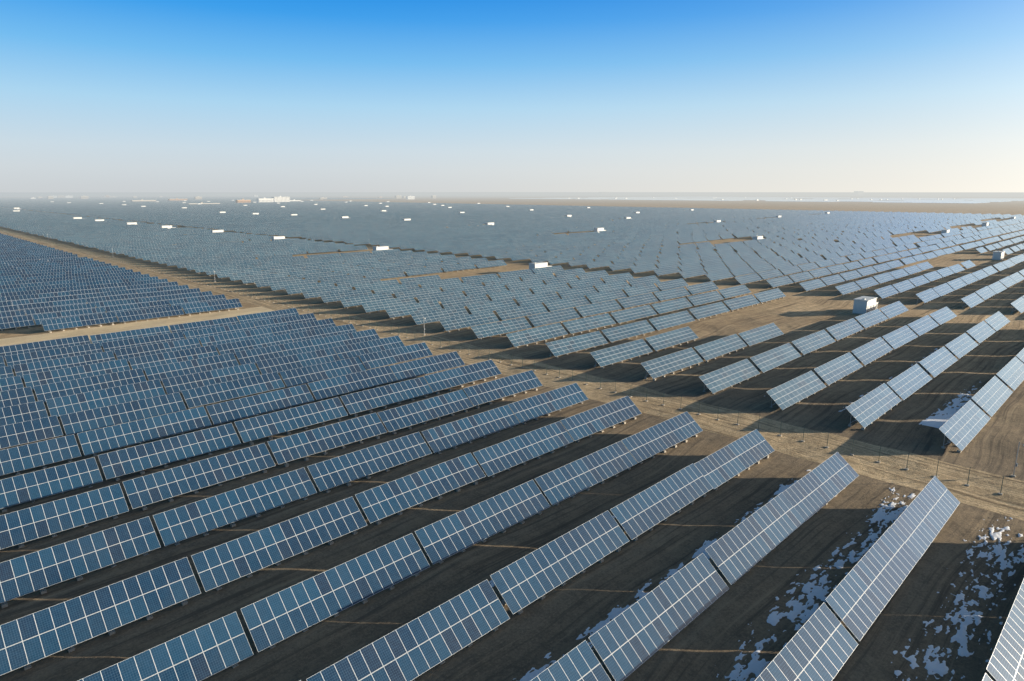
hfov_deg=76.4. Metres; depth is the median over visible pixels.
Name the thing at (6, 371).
solar panel table
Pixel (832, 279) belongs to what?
solar panel table
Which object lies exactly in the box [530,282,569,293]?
solar panel table
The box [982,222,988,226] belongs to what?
inverter house
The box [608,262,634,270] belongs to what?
solar panel table
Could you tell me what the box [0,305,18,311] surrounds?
solar panel table
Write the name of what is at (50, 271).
solar panel table
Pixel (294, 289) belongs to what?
solar panel table
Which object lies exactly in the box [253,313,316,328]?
solar panel table
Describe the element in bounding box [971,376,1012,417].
solar panel table
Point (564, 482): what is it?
solar panel table
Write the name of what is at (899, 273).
solar panel table
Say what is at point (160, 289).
solar panel table
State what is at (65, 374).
solar panel table
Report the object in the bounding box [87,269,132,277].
solar panel table
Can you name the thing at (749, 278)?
solar panel table
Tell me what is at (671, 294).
solar panel table
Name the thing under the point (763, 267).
solar panel table
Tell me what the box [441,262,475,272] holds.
solar panel table
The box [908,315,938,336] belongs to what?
solar panel table
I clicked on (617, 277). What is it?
solar panel table
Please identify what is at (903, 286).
solar panel table
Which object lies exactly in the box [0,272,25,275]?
solar panel table
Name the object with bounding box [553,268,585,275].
solar panel table
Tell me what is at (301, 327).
solar panel table
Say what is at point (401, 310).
solar panel table
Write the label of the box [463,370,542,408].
solar panel table
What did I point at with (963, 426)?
solar panel table
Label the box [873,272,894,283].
solar panel table
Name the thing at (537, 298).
solar panel table
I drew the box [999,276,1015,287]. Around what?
solar panel table
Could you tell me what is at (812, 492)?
solar panel table
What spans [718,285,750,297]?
solar panel table
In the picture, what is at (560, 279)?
solar panel table
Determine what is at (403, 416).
solar panel table
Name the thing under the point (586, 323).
solar panel table
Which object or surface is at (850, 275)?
solar panel table
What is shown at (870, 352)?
solar panel table
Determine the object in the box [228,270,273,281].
solar panel table
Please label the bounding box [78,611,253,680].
solar panel table
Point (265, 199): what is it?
office building
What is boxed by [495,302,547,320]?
solar panel table
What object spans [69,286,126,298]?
solar panel table
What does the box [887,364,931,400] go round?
solar panel table
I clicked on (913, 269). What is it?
solar panel table
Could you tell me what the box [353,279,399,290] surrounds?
solar panel table
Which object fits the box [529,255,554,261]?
solar panel table
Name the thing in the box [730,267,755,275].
solar panel table
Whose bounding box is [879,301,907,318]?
solar panel table
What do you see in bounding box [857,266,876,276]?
solar panel table
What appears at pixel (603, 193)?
factory building
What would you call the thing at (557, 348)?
solar panel table
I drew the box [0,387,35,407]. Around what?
solar panel table
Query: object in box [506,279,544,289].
solar panel table
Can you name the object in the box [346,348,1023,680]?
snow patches
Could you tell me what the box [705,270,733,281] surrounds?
solar panel table
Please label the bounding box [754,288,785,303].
solar panel table
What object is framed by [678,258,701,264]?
solar panel table
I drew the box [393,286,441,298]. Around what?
solar panel table
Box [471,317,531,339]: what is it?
solar panel table
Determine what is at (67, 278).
solar panel table
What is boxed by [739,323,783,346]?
solar panel table
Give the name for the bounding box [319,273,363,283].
solar panel table
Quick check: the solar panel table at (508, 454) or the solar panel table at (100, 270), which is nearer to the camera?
the solar panel table at (508, 454)
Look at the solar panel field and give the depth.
519.15 m
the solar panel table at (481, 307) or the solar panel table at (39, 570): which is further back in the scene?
the solar panel table at (481, 307)
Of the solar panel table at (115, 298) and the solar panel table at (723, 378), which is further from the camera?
the solar panel table at (115, 298)
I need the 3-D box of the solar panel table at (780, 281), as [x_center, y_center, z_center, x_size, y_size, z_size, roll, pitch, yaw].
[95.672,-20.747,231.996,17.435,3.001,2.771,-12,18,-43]
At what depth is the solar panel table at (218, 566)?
58.95 m
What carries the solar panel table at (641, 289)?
on the ground
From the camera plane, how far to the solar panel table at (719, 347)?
133.55 m
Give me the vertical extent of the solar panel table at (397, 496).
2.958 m
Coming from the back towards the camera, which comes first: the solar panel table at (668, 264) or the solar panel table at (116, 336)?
the solar panel table at (668, 264)
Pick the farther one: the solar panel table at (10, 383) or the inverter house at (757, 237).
the inverter house at (757, 237)
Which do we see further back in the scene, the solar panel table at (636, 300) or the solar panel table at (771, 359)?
the solar panel table at (636, 300)
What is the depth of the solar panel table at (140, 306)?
177.95 m
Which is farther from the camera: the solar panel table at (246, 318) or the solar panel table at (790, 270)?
the solar panel table at (790, 270)
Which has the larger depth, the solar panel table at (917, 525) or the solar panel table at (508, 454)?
the solar panel table at (508, 454)
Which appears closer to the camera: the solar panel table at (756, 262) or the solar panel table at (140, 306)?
the solar panel table at (140, 306)
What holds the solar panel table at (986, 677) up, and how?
on the ground
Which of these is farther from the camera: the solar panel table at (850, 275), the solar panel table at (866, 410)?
the solar panel table at (850, 275)
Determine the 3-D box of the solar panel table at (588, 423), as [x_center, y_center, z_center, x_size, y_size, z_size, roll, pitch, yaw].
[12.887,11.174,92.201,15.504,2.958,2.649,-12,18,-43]
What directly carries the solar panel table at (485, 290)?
on the ground
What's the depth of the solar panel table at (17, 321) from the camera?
159.18 m
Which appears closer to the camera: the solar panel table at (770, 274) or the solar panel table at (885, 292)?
the solar panel table at (885, 292)
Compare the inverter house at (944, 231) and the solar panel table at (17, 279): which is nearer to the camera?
the solar panel table at (17, 279)
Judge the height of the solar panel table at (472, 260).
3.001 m
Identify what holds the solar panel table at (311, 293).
on the ground
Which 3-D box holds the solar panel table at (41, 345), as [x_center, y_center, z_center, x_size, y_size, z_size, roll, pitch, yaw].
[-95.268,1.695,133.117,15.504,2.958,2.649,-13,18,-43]
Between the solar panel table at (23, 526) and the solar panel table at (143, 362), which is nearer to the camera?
the solar panel table at (23, 526)
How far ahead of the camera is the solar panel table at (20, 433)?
86.53 m
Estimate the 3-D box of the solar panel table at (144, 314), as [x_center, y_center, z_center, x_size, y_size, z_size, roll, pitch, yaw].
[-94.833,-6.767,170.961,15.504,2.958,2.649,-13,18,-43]
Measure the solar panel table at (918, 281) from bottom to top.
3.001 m
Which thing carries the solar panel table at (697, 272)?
on the ground
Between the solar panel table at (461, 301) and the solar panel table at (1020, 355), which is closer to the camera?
the solar panel table at (1020, 355)
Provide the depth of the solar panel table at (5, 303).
182.16 m
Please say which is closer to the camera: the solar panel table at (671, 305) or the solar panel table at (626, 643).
the solar panel table at (626, 643)
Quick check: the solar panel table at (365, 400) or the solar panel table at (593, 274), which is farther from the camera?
the solar panel table at (593, 274)
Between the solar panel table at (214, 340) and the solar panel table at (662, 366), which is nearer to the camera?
the solar panel table at (662, 366)
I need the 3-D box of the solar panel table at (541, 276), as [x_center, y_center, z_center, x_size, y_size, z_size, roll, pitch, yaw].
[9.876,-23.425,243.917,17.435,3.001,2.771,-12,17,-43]
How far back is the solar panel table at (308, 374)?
115.76 m
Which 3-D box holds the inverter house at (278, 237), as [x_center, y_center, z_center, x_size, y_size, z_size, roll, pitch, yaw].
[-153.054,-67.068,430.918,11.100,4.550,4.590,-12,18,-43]
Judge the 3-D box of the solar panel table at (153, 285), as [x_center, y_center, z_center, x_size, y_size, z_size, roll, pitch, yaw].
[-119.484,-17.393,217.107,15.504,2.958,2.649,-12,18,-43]
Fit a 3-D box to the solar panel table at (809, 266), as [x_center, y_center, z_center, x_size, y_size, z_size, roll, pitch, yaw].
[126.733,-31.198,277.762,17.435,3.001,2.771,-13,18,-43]
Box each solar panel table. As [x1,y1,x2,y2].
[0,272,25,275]
[0,274,30,278]
[0,277,36,281]
[0,279,41,284]
[0,282,48,288]
[0,285,54,296]
[0,288,61,300]
[0,301,11,306]
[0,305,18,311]
[0,310,24,317]
[0,315,34,330]
[0,335,90,359]
[0,366,13,378]
[0,376,23,391]
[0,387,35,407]
[0,400,47,425]
[0,415,62,449]
[0,434,80,475]
[0,457,102,511]
[0,483,128,549]
[0,516,160,607]
[0,557,200,675]
[5,343,102,368]
[6,291,68,305]
[12,295,76,310]
[13,351,115,379]
[18,299,86,314]
[23,359,129,390]
[25,303,95,320]
[26,268,73,276]
[32,271,79,278]
[33,307,105,326]
[33,368,146,404]
[37,273,86,281]
[41,312,117,332]
[43,275,93,284]
[46,379,165,419]
[49,277,101,287]
[55,280,109,291]
[60,392,186,435]
[62,283,117,294]
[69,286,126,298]
[77,289,136,302]
[77,406,211,455]
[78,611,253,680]
[81,267,125,274]
[86,293,146,305]
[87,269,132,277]
[90,325,170,346]
[94,272,140,280]
[95,297,156,310]
[98,423,240,480]
[101,332,184,353]
[102,274,149,283]
[105,300,169,315]
[109,276,157,286]
[114,338,200,361]
[116,305,183,322]
[118,279,167,289]
[123,443,275,510]
[127,281,178,292]
[128,345,218,370]
[136,285,188,296]
[144,353,238,380]
[146,288,200,299]
[153,467,316,545]
[157,291,212,303]
[161,363,259,393]
[168,294,226,307]
[169,317,239,334]
[181,372,284,407]
[182,298,241,314]
[183,322,255,341]
[191,497,366,591]
[193,263,236,273]
[199,327,273,347]
[204,265,248,275]
[206,384,314,425]
[215,268,260,278]
[216,333,292,355]
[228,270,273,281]
[234,397,347,444]
[235,340,315,364]
[237,308,298,325]
[240,273,287,284]
[240,533,429,651]
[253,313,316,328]
[254,276,301,287]
[256,348,339,374]
[268,412,386,466]
[269,278,317,291]
[270,318,335,334]
[279,357,365,386]
[284,281,334,294]
[290,324,356,341]
[301,285,352,298]
[306,580,509,680]
[307,432,431,492]
[308,366,396,400]
[311,329,379,350]
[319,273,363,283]
[319,288,371,303]
[333,336,404,359]
[335,276,380,286]
[339,292,393,308]
[340,377,432,416]
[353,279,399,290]
[355,453,485,524]
[359,342,432,369]
[361,296,416,313]
[364,270,404,279]
[372,283,419,294]
[378,389,473,433]
[384,300,441,318]
[389,351,464,380]
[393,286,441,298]
[399,275,440,285]
[404,266,442,276]
[411,306,468,324]
[415,289,464,302]
[415,480,550,564]
[419,277,461,288]
[421,405,519,453]
[424,261,456,268]
[424,359,501,394]
[439,294,489,307]
[439,311,498,331]
[440,280,482,290]
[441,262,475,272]
[442,256,471,262]
[457,258,487,264]
[460,273,498,282]
[463,283,507,295]
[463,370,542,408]
[466,298,517,313]
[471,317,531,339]
[473,421,573,476]
[474,260,506,268]
[482,276,520,285]
[488,288,531,300]
[490,510,628,614]
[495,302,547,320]
[498,269,532,277]
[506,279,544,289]
[506,323,567,347]
[508,383,587,423]
[514,291,559,305]
[520,272,554,280]
[527,308,579,327]
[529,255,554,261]
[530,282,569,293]
[531,640,610,680]
[532,265,563,273]
[535,441,637,505]
[543,274,577,284]
[544,295,589,311]
[545,331,607,357]
[547,256,573,264]
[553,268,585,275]
[557,285,597,298]
[560,396,641,441]
[562,313,615,334]
[566,258,592,266]
[567,277,603,288]
[576,300,621,317]
[577,270,608,278]
[585,260,611,268]
[586,289,626,303]
[589,553,728,680]
[590,339,652,368]
[594,280,630,291]
[601,272,633,282]
[601,320,654,342]
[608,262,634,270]
[610,463,712,540]
[611,305,656,323]
[617,293,657,307]
[621,411,702,463]
[623,283,659,296]
[627,275,660,286]
[630,264,656,273]
[633,258,658,265]
[641,347,702,380]
[645,326,698,351]
[649,310,695,330]
[651,297,691,314]
[653,266,679,276]
[653,287,689,301]
[655,260,680,267]
[655,278,688,290]
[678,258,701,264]
[678,262,703,270]
[679,268,706,278]
[685,281,718,294]
[688,291,723,305]
[689,302,729,319]
[694,334,746,361]
[694,429,774,489]
[699,359,759,393]
[701,259,724,266]
[704,264,728,273]
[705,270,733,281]
[705,493,804,584]
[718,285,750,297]
[724,294,759,311]
[725,261,748,269]
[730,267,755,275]
[734,273,762,284]
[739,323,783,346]
[746,258,767,267]
[750,343,800,372]
[751,263,774,272]
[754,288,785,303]
[755,602,857,680]
[758,269,783,279]
[766,276,793,287]
[766,370,825,409]
[771,260,792,268]
[779,265,801,275]
[782,452,858,521]
[788,271,813,281]
[792,330,835,355]
[798,262,818,271]
[799,279,825,291]
[809,267,831,278]
[814,352,862,385]
[820,274,844,285]
[825,527,918,640]
[826,318,863,341]
[827,264,847,273]
[835,282,860,295]
[840,270,861,280]
[846,383,901,429]
[851,337,892,366]
[855,277,878,289]
[855,309,887,329]
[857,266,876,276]
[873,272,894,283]
[874,285,898,299]
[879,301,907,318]
[882,325,917,349]
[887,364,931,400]
[889,269,908,279]
[890,476,959,558]
[893,280,914,292]
[903,265,921,274]
[908,275,929,287]
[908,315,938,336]
[916,288,939,303]
[919,346,957,377]
[923,271,941,282]
[929,306,956,325]
[932,283,954,295]
[937,267,953,276]
[939,400,990,452]
[945,333,977,359]
[947,278,966,289]
[960,273,977,285]
[961,292,983,308]
[966,321,995,344]
[971,269,988,280]
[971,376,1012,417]
[976,286,995,301]
[982,673,991,680]
[985,311,1009,332]
[986,578,1023,680]
[988,281,1006,294]
[996,356,1023,390]
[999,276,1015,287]
[1009,272,1023,283]
[1011,297,1023,313]
[1016,348,1023,362]
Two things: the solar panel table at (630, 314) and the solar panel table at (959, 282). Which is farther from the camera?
the solar panel table at (959, 282)
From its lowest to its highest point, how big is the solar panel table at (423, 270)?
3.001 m
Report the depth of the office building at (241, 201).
1856.00 m
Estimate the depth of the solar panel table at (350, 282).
229.24 m
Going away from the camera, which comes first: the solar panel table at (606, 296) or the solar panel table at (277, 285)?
the solar panel table at (606, 296)
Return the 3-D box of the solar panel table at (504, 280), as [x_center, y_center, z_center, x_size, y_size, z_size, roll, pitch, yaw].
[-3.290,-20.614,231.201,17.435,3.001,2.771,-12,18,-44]
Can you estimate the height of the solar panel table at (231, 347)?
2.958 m
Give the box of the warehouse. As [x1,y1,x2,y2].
[187,202,219,203]
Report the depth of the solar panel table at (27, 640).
49.10 m
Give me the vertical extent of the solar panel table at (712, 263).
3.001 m
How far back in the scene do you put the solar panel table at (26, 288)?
209.82 m
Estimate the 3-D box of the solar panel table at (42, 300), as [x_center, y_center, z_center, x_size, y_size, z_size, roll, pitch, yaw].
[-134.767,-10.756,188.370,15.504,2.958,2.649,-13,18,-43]
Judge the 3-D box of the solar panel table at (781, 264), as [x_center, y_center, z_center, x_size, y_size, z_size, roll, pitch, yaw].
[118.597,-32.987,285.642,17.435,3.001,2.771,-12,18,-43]
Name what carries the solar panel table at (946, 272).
on the ground
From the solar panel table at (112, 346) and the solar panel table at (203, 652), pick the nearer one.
the solar panel table at (203, 652)
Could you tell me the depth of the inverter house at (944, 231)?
498.14 m
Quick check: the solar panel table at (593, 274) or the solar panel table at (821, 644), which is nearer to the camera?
the solar panel table at (821, 644)
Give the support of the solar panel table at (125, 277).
on the ground
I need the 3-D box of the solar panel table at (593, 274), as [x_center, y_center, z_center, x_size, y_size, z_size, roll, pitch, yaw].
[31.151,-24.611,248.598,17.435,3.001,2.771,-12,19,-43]
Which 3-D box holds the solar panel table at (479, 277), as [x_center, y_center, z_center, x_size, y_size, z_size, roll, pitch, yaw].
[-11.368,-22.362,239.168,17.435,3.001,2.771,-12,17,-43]
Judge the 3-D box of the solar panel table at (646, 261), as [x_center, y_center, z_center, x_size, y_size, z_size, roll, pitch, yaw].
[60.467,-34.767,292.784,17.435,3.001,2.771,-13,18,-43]
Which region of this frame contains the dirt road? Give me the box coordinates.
[0,229,1023,519]
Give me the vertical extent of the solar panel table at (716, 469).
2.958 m
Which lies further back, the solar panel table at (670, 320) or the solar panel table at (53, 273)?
the solar panel table at (53, 273)
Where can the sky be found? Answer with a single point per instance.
(96, 95)
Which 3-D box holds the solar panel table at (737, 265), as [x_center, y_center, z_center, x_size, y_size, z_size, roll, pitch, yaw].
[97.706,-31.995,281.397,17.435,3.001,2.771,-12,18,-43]
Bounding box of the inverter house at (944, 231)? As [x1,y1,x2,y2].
[941,229,949,235]
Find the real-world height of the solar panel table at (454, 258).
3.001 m
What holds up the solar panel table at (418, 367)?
on the ground
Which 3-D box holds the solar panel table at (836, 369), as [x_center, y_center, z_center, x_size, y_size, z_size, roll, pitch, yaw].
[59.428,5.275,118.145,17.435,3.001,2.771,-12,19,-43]
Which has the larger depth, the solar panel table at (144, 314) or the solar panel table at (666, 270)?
the solar panel table at (666, 270)
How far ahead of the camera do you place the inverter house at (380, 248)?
348.84 m
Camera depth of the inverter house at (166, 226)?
562.51 m
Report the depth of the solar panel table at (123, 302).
184.82 m
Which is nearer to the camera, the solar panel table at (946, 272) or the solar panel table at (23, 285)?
the solar panel table at (23, 285)
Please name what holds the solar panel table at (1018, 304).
on the ground
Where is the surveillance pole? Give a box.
[1011,442,1023,476]
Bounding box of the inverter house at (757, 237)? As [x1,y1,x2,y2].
[752,236,763,241]
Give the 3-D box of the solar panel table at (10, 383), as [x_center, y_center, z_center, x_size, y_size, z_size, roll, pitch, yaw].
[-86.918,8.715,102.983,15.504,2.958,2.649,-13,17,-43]
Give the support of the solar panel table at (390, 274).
on the ground
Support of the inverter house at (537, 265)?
on the ground
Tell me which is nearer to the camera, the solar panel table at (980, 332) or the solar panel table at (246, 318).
the solar panel table at (980, 332)
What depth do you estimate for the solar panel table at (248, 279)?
239.62 m
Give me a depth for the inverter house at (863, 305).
178.27 m
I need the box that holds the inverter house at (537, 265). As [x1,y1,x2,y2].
[528,262,549,273]
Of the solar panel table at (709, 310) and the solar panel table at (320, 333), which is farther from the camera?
the solar panel table at (709, 310)
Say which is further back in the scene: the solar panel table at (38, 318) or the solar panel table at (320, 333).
the solar panel table at (38, 318)
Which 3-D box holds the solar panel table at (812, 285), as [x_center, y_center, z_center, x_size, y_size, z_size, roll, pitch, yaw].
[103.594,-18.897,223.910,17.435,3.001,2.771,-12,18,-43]
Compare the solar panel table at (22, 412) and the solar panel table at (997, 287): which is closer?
the solar panel table at (22, 412)
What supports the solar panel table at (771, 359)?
on the ground
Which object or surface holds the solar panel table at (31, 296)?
on the ground
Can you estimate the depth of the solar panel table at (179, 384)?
111.31 m
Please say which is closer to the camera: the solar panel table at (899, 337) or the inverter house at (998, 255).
the solar panel table at (899, 337)
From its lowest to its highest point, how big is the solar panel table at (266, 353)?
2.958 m
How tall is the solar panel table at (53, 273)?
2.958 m
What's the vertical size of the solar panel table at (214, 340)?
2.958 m
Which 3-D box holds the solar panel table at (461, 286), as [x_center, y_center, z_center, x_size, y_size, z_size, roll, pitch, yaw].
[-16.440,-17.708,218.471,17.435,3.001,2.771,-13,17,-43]
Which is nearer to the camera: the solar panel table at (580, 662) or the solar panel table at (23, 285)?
the solar panel table at (580, 662)
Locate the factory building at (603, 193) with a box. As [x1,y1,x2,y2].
[599,192,608,194]
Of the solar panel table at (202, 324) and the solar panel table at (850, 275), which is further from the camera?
the solar panel table at (850, 275)
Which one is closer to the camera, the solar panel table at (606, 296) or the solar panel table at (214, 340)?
the solar panel table at (214, 340)
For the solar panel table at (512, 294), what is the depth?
202.14 m
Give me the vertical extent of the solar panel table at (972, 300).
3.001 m
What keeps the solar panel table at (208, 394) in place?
on the ground
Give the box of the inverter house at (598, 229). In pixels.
[594,228,605,232]
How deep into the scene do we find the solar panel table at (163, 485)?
72.97 m
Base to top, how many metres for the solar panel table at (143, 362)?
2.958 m
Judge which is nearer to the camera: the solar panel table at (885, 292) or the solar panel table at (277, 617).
the solar panel table at (277, 617)
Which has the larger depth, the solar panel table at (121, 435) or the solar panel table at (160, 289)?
the solar panel table at (160, 289)
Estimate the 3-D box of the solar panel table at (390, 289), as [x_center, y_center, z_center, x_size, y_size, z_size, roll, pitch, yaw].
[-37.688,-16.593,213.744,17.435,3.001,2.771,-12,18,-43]
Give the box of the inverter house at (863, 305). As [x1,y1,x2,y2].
[852,296,877,314]
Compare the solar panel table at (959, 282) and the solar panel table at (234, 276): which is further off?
the solar panel table at (234, 276)
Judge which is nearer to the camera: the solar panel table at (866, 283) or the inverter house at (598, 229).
the solar panel table at (866, 283)
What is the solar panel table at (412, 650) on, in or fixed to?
on the ground
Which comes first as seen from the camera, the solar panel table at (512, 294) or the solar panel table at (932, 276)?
the solar panel table at (512, 294)
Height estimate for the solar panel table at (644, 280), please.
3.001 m
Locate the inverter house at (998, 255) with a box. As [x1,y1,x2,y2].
[992,251,1004,259]
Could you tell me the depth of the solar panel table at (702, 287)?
216.27 m
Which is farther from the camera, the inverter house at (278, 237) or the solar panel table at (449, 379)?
the inverter house at (278, 237)
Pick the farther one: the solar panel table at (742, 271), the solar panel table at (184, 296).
the solar panel table at (742, 271)
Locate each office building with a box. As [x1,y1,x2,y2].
[236,199,250,202]
[256,198,273,201]
[271,196,289,201]
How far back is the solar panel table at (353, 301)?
192.13 m
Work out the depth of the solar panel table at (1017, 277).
242.49 m
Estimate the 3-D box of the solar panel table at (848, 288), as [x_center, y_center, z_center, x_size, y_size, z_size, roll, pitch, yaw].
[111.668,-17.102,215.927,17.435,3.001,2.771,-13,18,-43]
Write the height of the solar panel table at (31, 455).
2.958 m
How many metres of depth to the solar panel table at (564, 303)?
186.16 m
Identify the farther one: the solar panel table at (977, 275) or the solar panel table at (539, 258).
the solar panel table at (539, 258)
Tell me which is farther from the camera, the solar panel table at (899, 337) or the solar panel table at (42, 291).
the solar panel table at (42, 291)
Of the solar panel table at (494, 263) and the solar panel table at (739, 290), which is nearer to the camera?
the solar panel table at (739, 290)
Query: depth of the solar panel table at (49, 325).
159.71 m
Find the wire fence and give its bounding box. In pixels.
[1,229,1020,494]
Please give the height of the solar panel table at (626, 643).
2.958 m
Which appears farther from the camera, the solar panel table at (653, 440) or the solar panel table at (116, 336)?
the solar panel table at (116, 336)
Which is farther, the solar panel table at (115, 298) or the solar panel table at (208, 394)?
the solar panel table at (115, 298)
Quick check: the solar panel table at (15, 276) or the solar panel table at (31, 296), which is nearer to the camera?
the solar panel table at (31, 296)
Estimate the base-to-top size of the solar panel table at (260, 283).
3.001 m
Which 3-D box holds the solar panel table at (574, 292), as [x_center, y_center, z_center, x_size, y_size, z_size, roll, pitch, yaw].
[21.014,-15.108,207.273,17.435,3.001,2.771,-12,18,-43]
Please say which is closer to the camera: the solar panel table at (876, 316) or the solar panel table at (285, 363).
the solar panel table at (285, 363)
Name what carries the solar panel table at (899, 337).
on the ground
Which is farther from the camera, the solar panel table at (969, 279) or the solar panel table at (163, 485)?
the solar panel table at (969, 279)
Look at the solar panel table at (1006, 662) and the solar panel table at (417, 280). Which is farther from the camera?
the solar panel table at (417, 280)
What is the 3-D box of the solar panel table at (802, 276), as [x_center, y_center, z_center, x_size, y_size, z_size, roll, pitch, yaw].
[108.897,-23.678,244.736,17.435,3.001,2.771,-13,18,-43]
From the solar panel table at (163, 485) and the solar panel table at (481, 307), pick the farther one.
the solar panel table at (481, 307)
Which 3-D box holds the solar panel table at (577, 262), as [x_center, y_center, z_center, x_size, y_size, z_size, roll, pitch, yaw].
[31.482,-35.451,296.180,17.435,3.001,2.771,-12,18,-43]
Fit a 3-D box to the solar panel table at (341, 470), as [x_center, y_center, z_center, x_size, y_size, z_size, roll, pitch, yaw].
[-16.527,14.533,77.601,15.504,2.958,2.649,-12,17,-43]
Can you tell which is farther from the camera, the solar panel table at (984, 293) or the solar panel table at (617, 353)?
the solar panel table at (984, 293)
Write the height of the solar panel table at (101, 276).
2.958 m
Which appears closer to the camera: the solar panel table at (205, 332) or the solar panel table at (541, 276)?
the solar panel table at (205, 332)
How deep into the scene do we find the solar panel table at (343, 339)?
139.46 m
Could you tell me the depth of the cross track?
162.18 m
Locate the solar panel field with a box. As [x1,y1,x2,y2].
[0,196,1023,366]
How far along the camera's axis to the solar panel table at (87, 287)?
213.30 m
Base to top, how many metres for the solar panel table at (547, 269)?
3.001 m
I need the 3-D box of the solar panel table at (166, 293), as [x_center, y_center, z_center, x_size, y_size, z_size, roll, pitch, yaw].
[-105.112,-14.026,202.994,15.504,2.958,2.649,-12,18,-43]
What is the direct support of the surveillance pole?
on the ground
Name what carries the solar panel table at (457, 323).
on the ground
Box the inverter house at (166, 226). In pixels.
[160,225,175,228]
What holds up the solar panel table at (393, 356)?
on the ground
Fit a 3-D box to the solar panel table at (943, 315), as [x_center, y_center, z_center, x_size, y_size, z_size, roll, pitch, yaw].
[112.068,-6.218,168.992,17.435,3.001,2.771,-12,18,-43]
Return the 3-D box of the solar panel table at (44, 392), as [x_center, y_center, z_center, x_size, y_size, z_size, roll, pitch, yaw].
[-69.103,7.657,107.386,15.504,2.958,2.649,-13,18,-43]
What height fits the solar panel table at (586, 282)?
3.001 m
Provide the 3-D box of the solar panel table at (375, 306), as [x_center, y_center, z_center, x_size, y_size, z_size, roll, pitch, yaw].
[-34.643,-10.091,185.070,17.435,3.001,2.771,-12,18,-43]
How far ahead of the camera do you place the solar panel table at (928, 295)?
199.33 m
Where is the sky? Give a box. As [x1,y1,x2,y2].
[0,0,1023,191]
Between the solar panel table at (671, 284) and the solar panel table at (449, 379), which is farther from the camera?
the solar panel table at (671, 284)
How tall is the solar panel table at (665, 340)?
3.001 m
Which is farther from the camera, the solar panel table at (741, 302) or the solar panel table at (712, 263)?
the solar panel table at (712, 263)
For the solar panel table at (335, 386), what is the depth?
108.83 m
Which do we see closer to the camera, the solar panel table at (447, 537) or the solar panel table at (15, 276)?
the solar panel table at (447, 537)
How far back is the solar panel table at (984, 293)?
204.22 m
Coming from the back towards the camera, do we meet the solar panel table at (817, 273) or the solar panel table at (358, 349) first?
the solar panel table at (817, 273)
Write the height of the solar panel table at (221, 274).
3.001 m
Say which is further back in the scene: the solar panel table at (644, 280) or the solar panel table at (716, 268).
the solar panel table at (716, 268)
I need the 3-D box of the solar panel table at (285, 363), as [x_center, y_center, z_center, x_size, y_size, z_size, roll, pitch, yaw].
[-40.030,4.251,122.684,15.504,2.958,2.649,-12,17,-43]
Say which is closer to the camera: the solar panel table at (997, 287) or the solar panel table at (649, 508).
the solar panel table at (649, 508)
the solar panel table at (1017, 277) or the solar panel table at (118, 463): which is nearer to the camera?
the solar panel table at (118, 463)
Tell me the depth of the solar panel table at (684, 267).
276.09 m
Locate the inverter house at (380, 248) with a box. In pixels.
[373,246,388,250]
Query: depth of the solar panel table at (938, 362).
122.17 m
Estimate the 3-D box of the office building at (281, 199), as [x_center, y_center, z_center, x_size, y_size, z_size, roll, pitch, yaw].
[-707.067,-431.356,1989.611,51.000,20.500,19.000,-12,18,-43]
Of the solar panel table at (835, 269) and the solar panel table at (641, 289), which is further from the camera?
the solar panel table at (835, 269)
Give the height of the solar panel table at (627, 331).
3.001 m
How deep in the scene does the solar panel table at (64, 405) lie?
100.48 m
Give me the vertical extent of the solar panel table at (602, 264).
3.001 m
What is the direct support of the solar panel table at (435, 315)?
on the ground
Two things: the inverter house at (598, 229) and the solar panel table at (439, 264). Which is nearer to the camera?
the solar panel table at (439, 264)
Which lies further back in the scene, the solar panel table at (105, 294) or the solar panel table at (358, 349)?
the solar panel table at (105, 294)
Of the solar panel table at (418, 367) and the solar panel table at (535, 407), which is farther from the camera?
the solar panel table at (418, 367)
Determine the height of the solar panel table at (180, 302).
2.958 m
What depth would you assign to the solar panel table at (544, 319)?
165.50 m
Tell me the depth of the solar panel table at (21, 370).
119.87 m
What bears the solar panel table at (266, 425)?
on the ground
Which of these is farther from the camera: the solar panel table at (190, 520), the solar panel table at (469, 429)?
the solar panel table at (469, 429)
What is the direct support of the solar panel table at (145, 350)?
on the ground
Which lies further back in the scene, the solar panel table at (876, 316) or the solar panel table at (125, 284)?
the solar panel table at (125, 284)
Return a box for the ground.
[0,192,1023,680]
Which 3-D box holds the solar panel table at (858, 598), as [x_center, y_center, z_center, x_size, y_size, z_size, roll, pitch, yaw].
[30.023,19.895,53.687,15.504,2.958,2.649,-13,17,-43]
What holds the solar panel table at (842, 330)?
on the ground
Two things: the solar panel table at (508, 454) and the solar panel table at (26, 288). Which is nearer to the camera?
the solar panel table at (508, 454)
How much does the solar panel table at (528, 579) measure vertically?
2.958 m
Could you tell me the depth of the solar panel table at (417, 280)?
233.87 m
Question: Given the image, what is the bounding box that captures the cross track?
[0,307,274,346]
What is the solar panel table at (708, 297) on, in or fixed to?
on the ground
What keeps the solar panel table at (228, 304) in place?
on the ground
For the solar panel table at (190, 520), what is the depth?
65.98 m
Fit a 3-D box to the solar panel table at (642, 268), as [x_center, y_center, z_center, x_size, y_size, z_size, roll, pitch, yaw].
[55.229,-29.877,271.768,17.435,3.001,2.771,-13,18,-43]
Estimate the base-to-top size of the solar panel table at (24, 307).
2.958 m
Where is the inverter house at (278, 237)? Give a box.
[271,236,288,240]
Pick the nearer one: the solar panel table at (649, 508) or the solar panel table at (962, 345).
the solar panel table at (649, 508)
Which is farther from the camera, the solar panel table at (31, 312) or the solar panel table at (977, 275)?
the solar panel table at (977, 275)
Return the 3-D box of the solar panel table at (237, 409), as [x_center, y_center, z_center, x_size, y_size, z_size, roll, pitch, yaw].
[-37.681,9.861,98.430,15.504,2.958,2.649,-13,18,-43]

